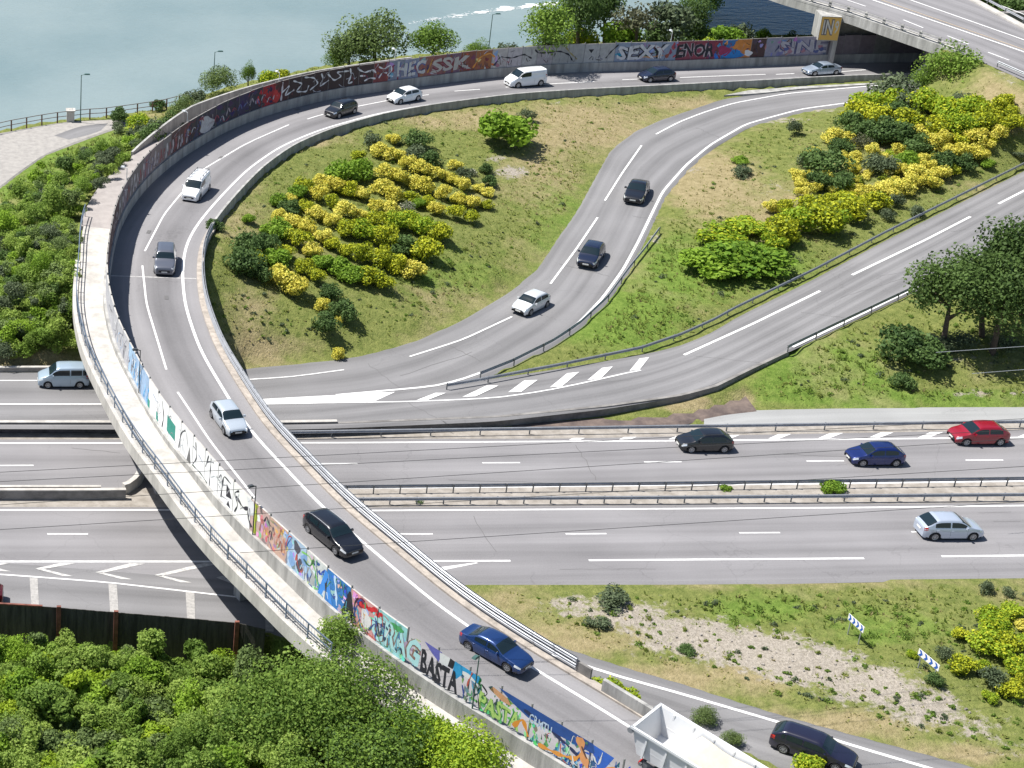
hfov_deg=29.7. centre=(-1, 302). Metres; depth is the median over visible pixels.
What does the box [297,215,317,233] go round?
broom bush
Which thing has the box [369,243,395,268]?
broom bush
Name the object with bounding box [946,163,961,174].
broom bush
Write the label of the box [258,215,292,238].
green shrub
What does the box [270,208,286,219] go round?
broom bush
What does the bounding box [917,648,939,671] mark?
chevron sign
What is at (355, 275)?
green shrub
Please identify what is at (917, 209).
grey shrub
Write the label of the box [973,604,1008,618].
green shrub
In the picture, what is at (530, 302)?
car
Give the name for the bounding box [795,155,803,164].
grey shrub
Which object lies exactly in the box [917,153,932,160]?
broom bush
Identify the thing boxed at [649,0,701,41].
broadleaf tree
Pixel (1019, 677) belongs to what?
broom bush
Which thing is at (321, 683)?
broadleaf tree
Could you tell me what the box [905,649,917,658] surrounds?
green shrub
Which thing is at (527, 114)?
green shrub
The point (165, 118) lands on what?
riverside bush
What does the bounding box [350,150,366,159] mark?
broom bush
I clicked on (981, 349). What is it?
overhead cable
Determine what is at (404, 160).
broom bush
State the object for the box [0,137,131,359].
bank thicket
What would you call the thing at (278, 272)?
broom bush
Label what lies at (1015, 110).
broom bush
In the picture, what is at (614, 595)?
shrub
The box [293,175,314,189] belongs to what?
broom bush
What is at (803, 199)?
broom bush
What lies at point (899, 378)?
shrub
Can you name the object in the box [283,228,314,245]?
broom bush
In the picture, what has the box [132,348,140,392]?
street lamp
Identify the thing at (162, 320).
curved ramp road
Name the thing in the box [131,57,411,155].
parapet wall
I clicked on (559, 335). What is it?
guard rail
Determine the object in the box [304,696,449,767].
broadleaf tree
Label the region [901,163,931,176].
broom bush
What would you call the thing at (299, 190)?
green shrub
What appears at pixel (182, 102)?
riverside bush
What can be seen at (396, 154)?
broom bush
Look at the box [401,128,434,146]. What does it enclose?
green shrub
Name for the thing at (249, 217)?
green shrub
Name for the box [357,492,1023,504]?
guard rail
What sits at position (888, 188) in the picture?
broom bush
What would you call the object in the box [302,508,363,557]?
car
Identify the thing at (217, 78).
riverside bush
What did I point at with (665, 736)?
tipper truck
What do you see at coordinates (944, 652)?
grey shrub
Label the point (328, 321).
dark shrub
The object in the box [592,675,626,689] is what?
shrub
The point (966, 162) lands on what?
dark shrub
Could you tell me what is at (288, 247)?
broom bush
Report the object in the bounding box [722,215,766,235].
green shrub
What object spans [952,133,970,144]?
broom bush
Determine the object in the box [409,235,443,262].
broom bush
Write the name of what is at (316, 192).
broom bush
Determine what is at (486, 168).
dark shrub
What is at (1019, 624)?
broom bush
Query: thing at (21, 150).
quay path
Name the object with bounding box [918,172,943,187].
broom bush
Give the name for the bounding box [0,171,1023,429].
entry slip road
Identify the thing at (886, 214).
grey shrub
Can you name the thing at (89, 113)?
quay railing
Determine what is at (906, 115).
broom bush
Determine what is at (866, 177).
broom ground cover
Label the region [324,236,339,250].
broom bush
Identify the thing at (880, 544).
highway lower carriageway
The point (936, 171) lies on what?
broom bush
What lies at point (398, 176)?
broom bush
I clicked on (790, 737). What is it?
car
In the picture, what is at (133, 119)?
riverside bush
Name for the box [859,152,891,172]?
grey shrub
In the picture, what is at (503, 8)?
river foam
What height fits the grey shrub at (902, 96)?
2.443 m
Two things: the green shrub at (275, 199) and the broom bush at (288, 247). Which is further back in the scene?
the green shrub at (275, 199)
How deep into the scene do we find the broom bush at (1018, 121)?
196.39 m
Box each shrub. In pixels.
[205,218,225,230]
[222,245,267,275]
[228,230,263,253]
[241,213,256,222]
[244,262,272,281]
[256,231,281,251]
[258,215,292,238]
[260,248,292,267]
[268,192,287,205]
[277,198,301,214]
[286,184,307,197]
[310,310,341,331]
[311,254,333,267]
[318,282,343,300]
[324,157,361,181]
[326,297,358,321]
[327,255,354,275]
[336,265,364,283]
[349,157,373,180]
[350,217,378,238]
[363,131,382,147]
[381,210,407,227]
[390,234,416,256]
[397,209,422,229]
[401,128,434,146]
[405,142,424,158]
[409,215,436,235]
[410,198,426,207]
[417,150,444,168]
[455,166,473,178]
[478,108,538,147]
[478,162,492,173]
[481,175,496,186]
[515,107,537,118]
[583,616,612,630]
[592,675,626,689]
[595,582,630,614]
[623,685,641,698]
[676,642,695,657]
[677,246,749,279]
[689,705,719,727]
[695,219,747,243]
[700,240,768,278]
[719,484,732,492]
[719,729,746,745]
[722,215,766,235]
[730,155,749,164]
[731,164,752,178]
[747,242,799,277]
[760,229,789,249]
[779,205,818,231]
[786,119,803,132]
[790,752,827,767]
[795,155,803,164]
[799,145,855,172]
[804,170,829,187]
[818,209,852,233]
[819,479,847,493]
[827,137,855,153]
[827,170,855,190]
[832,110,864,132]
[847,90,888,109]
[847,117,881,141]
[850,132,875,147]
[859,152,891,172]
[866,71,920,102]
[870,115,913,143]
[875,323,946,360]
[880,99,909,118]
[880,208,896,220]
[882,154,901,170]
[884,87,911,104]
[887,371,917,389]
[889,193,906,204]
[890,121,921,143]
[894,149,919,165]
[896,91,925,111]
[903,132,934,152]
[905,86,947,110]
[905,337,952,369]
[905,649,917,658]
[908,204,924,217]
[923,672,946,685]
[924,93,956,115]
[931,149,956,169]
[931,334,957,353]
[933,645,955,659]
[936,97,979,114]
[939,110,956,128]
[947,111,979,133]
[951,329,980,350]
[952,91,966,103]
[954,152,977,170]
[957,93,990,113]
[964,627,1014,658]
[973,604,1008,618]
[977,612,1015,635]
[977,659,993,672]
[978,579,994,595]
[978,665,1008,688]
[980,158,995,167]
[981,689,999,705]
[989,335,1020,353]
[999,600,1023,620]
[1001,586,1016,597]
[1003,653,1023,675]
[1011,151,1023,158]
[1015,632,1023,645]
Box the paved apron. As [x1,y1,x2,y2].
[704,407,1023,423]
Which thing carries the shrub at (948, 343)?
on the ground at (422, 323)
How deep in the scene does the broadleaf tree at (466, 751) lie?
103.63 m
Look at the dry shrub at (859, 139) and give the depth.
197.40 m
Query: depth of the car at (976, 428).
146.43 m
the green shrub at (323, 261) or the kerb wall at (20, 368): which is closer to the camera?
the kerb wall at (20, 368)
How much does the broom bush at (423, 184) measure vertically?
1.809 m
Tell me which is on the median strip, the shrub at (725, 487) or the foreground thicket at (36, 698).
the shrub at (725, 487)
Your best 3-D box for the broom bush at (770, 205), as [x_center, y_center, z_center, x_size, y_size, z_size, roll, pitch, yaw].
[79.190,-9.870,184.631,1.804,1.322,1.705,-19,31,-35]
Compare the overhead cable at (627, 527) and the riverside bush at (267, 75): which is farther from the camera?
the riverside bush at (267, 75)
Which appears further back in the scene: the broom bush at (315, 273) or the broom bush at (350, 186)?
the broom bush at (350, 186)
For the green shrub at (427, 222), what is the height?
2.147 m
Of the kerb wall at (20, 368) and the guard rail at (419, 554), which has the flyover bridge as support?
the guard rail at (419, 554)
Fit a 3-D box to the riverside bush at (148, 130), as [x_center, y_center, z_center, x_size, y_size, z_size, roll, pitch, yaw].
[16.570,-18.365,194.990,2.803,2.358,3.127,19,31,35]
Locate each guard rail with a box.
[202,223,577,670]
[290,419,1023,436]
[344,477,1023,493]
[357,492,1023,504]
[446,162,1023,389]
[480,227,660,377]
[787,247,990,351]
[987,0,1023,22]
[997,61,1023,74]
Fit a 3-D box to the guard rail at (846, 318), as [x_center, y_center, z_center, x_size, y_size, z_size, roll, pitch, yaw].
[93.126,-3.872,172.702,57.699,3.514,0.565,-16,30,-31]
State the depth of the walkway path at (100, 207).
178.66 m
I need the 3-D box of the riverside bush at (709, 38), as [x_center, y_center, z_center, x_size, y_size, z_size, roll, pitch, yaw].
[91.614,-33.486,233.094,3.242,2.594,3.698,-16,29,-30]
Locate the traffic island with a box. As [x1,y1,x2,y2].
[724,83,874,96]
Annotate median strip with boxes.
[0,482,1023,506]
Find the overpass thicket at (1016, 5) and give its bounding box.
[980,0,1023,10]
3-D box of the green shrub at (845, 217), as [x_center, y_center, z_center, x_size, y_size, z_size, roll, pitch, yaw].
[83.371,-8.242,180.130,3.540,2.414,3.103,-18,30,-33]
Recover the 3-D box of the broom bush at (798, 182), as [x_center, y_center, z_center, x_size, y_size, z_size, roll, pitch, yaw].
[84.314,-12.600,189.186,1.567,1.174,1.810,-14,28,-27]
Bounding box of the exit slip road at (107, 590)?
[0,563,972,767]
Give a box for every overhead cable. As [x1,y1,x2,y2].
[0,429,1023,481]
[0,466,1023,529]
[1,438,1023,504]
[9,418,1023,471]
[240,501,1023,552]
[936,346,1023,352]
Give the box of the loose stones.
[625,610,970,722]
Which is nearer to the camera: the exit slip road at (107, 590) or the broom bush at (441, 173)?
the exit slip road at (107, 590)
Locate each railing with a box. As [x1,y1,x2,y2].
[0,95,192,130]
[76,204,332,657]
[345,656,407,707]
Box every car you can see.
[0,584,3,602]
[37,361,88,388]
[152,242,177,274]
[209,399,247,435]
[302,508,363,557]
[324,97,357,118]
[386,85,422,103]
[459,623,533,673]
[511,289,550,315]
[576,239,605,267]
[623,179,649,203]
[637,66,675,82]
[675,428,733,452]
[769,720,858,767]
[801,61,841,75]
[844,441,905,466]
[913,511,983,540]
[947,420,1010,445]
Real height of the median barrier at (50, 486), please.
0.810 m
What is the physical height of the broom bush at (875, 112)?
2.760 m
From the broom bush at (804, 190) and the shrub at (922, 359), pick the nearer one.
the shrub at (922, 359)
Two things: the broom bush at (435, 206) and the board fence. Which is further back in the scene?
the broom bush at (435, 206)
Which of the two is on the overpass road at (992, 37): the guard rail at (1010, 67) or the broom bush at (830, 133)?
the guard rail at (1010, 67)
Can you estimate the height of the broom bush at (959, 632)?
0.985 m
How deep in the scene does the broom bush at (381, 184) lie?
184.76 m
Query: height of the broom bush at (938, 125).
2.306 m
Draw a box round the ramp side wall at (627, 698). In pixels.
[601,678,652,716]
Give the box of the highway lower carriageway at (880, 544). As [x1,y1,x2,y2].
[0,503,1023,584]
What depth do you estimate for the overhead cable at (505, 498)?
108.52 m
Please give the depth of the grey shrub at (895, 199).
185.48 m
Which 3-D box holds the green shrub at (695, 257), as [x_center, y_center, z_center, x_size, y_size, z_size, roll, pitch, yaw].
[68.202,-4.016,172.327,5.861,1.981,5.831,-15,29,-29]
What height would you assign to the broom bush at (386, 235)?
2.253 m
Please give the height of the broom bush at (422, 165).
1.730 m
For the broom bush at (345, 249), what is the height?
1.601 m
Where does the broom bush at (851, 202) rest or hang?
on the ground at (422, 323)
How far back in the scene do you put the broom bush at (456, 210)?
181.42 m
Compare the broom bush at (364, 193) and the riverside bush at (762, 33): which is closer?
the broom bush at (364, 193)
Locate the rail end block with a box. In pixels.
[576,660,592,678]
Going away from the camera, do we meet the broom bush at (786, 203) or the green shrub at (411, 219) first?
the green shrub at (411, 219)
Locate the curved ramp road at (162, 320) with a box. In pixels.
[110,62,918,767]
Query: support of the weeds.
on the ground at (422, 323)
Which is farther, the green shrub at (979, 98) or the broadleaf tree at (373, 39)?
the broadleaf tree at (373, 39)
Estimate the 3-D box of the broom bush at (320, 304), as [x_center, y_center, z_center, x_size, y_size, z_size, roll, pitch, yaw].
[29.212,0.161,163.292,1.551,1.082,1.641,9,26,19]
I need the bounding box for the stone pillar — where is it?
[66,108,74,121]
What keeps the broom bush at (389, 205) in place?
on the ground at (422, 323)
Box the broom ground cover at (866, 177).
[757,109,997,236]
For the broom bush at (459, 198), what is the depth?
184.79 m
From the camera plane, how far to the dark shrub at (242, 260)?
164.17 m
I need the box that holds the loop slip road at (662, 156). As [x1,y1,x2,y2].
[0,80,919,402]
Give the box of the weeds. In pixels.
[211,88,1023,759]
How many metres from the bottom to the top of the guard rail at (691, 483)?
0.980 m
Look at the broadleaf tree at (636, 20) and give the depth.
229.80 m
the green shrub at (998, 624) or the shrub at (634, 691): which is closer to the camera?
the shrub at (634, 691)
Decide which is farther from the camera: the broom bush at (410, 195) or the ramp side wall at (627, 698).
the broom bush at (410, 195)
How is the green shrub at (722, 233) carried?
on the ground at (422, 323)
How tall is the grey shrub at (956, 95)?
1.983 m
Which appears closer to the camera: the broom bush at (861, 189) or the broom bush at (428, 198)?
the broom bush at (428, 198)
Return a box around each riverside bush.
[109,106,128,121]
[111,120,124,133]
[125,112,149,130]
[139,123,166,140]
[141,116,163,130]
[149,99,165,110]
[159,110,176,124]
[167,93,192,116]
[183,87,207,103]
[198,63,243,92]
[257,69,278,82]
[276,69,289,78]
[497,42,518,48]
[533,34,568,45]
[566,27,599,43]
[599,21,641,42]
[639,20,678,41]
[674,22,712,40]
[696,36,717,40]
[708,25,746,39]
[729,22,756,38]
[755,28,772,37]
[784,30,798,37]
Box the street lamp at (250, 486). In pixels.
[247,484,256,534]
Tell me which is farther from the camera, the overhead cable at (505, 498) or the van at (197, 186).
the van at (197, 186)
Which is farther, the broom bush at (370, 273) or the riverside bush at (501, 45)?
the riverside bush at (501, 45)
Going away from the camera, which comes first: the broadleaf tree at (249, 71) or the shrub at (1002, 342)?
the shrub at (1002, 342)
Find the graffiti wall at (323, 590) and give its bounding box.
[103,34,920,767]
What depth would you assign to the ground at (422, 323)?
161.39 m
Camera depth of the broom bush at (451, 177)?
189.13 m
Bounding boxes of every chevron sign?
[847,613,864,643]
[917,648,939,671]
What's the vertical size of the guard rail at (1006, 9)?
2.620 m
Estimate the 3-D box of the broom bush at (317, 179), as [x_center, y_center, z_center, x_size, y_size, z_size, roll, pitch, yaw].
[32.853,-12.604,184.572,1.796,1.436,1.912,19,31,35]
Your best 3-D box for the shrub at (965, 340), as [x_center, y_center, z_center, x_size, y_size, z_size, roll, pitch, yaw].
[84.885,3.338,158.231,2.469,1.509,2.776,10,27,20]
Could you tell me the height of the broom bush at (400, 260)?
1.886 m
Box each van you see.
[181,167,210,200]
[504,66,546,87]
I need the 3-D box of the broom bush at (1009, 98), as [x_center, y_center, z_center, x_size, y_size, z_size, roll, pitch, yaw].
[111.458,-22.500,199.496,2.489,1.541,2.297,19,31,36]
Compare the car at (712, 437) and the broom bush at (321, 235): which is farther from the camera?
the broom bush at (321, 235)
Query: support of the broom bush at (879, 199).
on the ground at (422, 323)
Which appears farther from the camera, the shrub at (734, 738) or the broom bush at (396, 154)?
the broom bush at (396, 154)
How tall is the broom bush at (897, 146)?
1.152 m
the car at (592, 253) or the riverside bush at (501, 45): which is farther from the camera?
the riverside bush at (501, 45)
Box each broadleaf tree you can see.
[206,653,329,767]
[240,59,256,85]
[264,638,421,759]
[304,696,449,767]
[316,608,367,659]
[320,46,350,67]
[321,29,371,65]
[333,7,412,62]
[386,699,452,767]
[408,19,461,55]
[414,714,516,767]
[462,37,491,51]
[517,0,577,55]
[553,0,607,43]
[583,0,627,42]
[611,1,660,41]
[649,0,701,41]
[676,0,715,39]
[680,0,724,10]
[901,250,1005,338]
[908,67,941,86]
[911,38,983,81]
[940,242,1022,337]
[965,251,1023,355]
[973,213,1023,271]
[983,0,1004,9]
[1006,242,1023,303]
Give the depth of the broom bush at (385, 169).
187.77 m
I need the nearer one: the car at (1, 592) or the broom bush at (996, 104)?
the car at (1, 592)
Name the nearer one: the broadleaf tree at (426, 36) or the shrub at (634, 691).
the shrub at (634, 691)
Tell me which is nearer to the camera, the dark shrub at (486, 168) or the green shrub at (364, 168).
the green shrub at (364, 168)
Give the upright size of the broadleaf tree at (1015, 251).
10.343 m
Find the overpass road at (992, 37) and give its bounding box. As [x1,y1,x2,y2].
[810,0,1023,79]
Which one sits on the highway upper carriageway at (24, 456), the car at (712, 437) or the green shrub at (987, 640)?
the car at (712, 437)
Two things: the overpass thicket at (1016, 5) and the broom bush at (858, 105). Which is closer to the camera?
the broom bush at (858, 105)
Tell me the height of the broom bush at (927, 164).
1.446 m
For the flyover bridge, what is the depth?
126.74 m
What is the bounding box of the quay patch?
[54,123,107,139]
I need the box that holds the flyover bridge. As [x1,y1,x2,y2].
[72,226,642,767]
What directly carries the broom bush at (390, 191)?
on the ground at (422, 323)
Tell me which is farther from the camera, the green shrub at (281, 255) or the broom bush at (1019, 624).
the green shrub at (281, 255)
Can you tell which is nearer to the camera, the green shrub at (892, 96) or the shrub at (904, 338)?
the shrub at (904, 338)
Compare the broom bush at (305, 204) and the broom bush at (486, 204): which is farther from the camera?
the broom bush at (486, 204)
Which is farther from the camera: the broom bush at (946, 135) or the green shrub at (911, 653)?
the broom bush at (946, 135)
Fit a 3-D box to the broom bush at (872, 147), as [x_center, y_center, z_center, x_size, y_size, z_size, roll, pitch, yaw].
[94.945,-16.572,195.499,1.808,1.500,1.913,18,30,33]
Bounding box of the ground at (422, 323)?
[0,35,1023,767]
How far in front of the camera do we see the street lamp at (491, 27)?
228.71 m
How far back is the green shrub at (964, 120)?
196.92 m
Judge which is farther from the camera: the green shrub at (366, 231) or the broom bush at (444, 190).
the broom bush at (444, 190)
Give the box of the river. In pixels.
[0,0,814,130]
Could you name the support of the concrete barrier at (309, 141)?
on the ground at (422, 323)
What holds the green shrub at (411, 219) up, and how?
on the ground at (422, 323)
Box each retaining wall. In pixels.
[0,419,336,432]
[336,350,788,429]
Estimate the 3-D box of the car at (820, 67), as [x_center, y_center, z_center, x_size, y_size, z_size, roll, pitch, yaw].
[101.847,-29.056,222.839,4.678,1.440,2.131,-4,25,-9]
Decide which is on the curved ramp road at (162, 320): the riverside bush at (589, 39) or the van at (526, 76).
the van at (526, 76)
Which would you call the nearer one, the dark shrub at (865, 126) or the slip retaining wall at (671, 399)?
the slip retaining wall at (671, 399)
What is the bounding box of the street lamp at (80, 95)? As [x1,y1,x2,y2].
[80,73,89,122]
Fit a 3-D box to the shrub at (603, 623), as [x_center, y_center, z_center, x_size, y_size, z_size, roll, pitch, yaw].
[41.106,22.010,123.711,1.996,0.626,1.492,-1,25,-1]
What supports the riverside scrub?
on the ground at (422, 323)
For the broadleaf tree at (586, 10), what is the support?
on the ground at (422, 323)
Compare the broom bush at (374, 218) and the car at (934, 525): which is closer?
the car at (934, 525)
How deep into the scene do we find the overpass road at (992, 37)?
219.95 m
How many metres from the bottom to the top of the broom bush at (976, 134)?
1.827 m
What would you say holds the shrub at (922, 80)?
on the ground at (422, 323)
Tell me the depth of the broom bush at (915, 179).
188.57 m
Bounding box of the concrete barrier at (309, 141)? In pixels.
[211,73,911,233]
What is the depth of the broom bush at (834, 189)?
188.48 m
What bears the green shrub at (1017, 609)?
on the ground at (422, 323)
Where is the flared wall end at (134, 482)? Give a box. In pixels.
[122,467,143,493]
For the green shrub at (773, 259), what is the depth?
172.19 m
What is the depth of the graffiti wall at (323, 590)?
165.05 m
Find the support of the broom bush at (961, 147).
on the ground at (422, 323)
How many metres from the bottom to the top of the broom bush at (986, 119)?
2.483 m
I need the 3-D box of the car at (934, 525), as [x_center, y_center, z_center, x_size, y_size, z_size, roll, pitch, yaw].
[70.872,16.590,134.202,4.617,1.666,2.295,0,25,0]
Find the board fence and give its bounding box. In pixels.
[0,602,264,667]
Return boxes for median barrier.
[0,485,100,487]
[0,488,125,499]
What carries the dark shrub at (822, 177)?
on the ground at (422, 323)
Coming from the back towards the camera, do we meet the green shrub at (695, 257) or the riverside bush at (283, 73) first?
the riverside bush at (283, 73)
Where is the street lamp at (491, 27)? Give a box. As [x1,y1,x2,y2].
[488,13,499,46]
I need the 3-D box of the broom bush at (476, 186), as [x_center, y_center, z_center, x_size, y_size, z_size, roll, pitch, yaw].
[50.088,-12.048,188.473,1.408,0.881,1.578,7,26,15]
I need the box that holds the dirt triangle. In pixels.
[512,396,755,426]
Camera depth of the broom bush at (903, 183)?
187.40 m
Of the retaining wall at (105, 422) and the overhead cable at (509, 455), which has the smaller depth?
the overhead cable at (509, 455)
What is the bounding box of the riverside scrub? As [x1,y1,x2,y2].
[113,99,199,149]
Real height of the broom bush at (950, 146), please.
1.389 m
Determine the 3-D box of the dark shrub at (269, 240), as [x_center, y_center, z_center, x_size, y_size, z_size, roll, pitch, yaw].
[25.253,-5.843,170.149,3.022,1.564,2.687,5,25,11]
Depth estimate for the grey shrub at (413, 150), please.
193.15 m
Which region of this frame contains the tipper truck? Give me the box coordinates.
[627,703,767,767]
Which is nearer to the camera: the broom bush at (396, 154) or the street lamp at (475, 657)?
the street lamp at (475, 657)
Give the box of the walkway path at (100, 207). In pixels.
[81,131,172,229]
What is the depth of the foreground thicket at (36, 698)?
114.79 m
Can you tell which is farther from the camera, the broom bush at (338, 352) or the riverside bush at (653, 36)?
the riverside bush at (653, 36)
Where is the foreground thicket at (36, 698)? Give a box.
[0,628,317,767]
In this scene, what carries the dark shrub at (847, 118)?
on the ground at (422, 323)
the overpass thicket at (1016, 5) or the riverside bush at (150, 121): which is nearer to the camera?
the riverside bush at (150, 121)
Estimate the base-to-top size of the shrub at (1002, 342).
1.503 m
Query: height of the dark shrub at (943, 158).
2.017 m
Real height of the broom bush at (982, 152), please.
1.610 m
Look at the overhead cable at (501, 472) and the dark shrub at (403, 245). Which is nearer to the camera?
the overhead cable at (501, 472)
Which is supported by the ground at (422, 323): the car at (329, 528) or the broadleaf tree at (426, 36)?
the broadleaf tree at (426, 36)
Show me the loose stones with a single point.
(789, 676)
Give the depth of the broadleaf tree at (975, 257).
157.25 m
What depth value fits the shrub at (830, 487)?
139.52 m
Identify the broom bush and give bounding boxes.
[266,262,299,284]
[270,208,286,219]
[274,244,297,254]
[279,270,309,295]
[282,212,303,227]
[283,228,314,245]
[285,192,297,200]
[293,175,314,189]
[293,257,316,273]
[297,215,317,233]
[298,198,315,210]
[302,239,323,255]
[304,204,326,219]
[305,267,327,280]
[308,183,329,200]
[312,173,325,187]
[313,228,333,242]
[313,297,329,310]
[323,175,346,190]
[323,211,342,225]
[324,193,339,208]
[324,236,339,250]
[331,347,345,359]
[332,199,357,216]
[335,217,362,236]
[335,316,343,322]
[337,242,355,257]
[338,180,358,196]
[349,241,373,261]
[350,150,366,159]
[352,185,370,198]
[352,208,369,218]
[360,265,385,285]
[364,209,387,225]
[367,198,384,210]
[368,178,394,194]
[369,141,387,156]
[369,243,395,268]
[370,222,399,244]
[373,162,396,178]
[373,275,396,287]
[381,200,401,212]
[382,147,403,159]
[384,185,404,202]
[385,133,400,142]
[385,252,408,273]
[390,167,409,182]
[397,154,416,168]
[398,259,427,278]
[400,190,420,201]
[404,173,418,189]
[408,158,433,174]
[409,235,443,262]
[415,175,436,193]
[422,194,434,206]
[426,201,445,213]
[427,221,452,242]
[428,166,447,178]
[434,184,452,198]
[443,205,466,216]
[445,171,459,182]
[446,159,464,168]
[449,191,466,204]
[454,176,470,189]
[463,208,480,221]
[464,195,481,206]
[471,183,484,192]
[479,199,494,208]
[481,187,494,197]
[761,199,777,212]
[763,213,801,243]
[775,198,794,211]
[791,169,806,180]
[793,186,810,195]
[794,176,810,186]
[794,194,823,208]
[801,197,842,230]
[808,181,823,191]
[820,127,848,143]
[820,192,837,205]
[826,185,838,192]
[829,191,872,221]
[833,189,848,199]
[843,99,874,119]
[845,157,860,165]
[846,131,856,141]
[846,162,861,173]
[849,150,863,160]
[854,183,876,197]
[861,190,893,209]
[862,104,892,122]
[863,169,873,174]
[864,142,881,155]
[874,177,901,195]
[890,177,917,195]
[891,106,926,125]
[891,142,907,152]
[892,162,907,173]
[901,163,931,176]
[905,173,923,188]
[914,124,928,136]
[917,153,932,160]
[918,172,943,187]
[919,159,938,169]
[924,114,950,132]
[924,132,946,149]
[929,164,952,177]
[938,129,954,142]
[939,143,961,155]
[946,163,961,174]
[947,653,979,677]
[951,626,970,639]
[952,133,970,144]
[954,142,978,156]
[961,128,988,144]
[970,143,990,158]
[971,106,999,129]
[976,139,996,148]
[978,97,1010,117]
[987,113,1014,132]
[988,123,1009,138]
[992,93,1015,105]
[992,629,1023,656]
[995,677,1023,698]
[1001,104,1020,116]
[1004,114,1023,127]
[1013,672,1023,686]
[1014,618,1023,631]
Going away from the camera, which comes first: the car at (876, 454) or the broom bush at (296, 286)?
the car at (876, 454)
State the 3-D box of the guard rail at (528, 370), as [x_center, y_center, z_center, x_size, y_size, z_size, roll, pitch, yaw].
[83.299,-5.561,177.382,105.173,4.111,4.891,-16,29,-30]
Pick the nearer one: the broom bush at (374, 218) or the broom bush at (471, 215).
the broom bush at (374, 218)
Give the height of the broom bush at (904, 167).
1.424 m
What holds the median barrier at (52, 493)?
on the median strip
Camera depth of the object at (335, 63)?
226.08 m
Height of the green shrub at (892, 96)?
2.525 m
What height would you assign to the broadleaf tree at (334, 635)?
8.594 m
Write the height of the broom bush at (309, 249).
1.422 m
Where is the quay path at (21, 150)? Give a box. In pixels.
[0,120,127,187]
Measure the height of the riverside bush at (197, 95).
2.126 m
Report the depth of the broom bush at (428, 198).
183.24 m
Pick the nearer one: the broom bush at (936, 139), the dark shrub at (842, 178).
the dark shrub at (842, 178)
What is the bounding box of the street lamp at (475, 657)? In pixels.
[471,655,479,708]
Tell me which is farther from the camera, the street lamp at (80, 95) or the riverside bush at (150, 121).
the street lamp at (80, 95)
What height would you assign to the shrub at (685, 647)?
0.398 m
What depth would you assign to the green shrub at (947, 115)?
198.17 m
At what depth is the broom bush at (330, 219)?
176.26 m
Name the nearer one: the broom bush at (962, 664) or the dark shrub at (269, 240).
the broom bush at (962, 664)
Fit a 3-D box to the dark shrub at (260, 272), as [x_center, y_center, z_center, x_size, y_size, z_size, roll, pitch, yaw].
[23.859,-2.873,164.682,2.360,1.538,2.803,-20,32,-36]
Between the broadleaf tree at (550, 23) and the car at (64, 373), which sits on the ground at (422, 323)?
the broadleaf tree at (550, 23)
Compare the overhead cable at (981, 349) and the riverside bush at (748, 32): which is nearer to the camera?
the overhead cable at (981, 349)
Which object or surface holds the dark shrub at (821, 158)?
on the ground at (422, 323)
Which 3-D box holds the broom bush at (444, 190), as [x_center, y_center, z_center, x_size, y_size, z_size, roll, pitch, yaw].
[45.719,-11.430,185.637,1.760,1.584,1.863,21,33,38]
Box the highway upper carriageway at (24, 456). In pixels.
[0,430,1023,488]
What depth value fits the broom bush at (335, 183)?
183.48 m
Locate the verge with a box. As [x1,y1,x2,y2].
[0,423,1023,438]
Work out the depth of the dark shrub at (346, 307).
162.04 m
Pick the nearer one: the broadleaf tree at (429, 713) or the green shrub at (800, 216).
the broadleaf tree at (429, 713)
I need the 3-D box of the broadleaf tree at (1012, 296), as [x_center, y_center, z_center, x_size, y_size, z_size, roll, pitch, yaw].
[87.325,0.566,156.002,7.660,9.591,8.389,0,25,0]
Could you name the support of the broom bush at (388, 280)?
on the ground at (422, 323)
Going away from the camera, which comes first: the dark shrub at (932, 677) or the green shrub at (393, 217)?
the dark shrub at (932, 677)
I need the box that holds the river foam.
[414,2,557,22]
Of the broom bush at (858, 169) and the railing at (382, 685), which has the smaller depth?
the railing at (382, 685)
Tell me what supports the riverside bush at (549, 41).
on the ground at (422, 323)
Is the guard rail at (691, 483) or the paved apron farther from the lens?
the paved apron
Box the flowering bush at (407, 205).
[397,199,415,211]
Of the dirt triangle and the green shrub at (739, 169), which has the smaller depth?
the dirt triangle
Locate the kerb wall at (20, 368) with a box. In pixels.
[0,366,48,371]
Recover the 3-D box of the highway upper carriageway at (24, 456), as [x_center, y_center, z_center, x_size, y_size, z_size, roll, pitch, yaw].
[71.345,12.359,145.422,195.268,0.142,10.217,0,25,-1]
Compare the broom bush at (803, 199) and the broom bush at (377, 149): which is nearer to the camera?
the broom bush at (803, 199)
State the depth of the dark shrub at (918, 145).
194.89 m
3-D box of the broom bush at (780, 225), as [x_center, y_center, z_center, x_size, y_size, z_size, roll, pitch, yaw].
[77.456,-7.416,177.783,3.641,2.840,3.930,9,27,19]
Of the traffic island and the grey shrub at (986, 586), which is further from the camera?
the traffic island
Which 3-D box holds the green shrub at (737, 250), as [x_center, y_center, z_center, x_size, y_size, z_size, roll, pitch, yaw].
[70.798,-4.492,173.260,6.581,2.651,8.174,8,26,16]

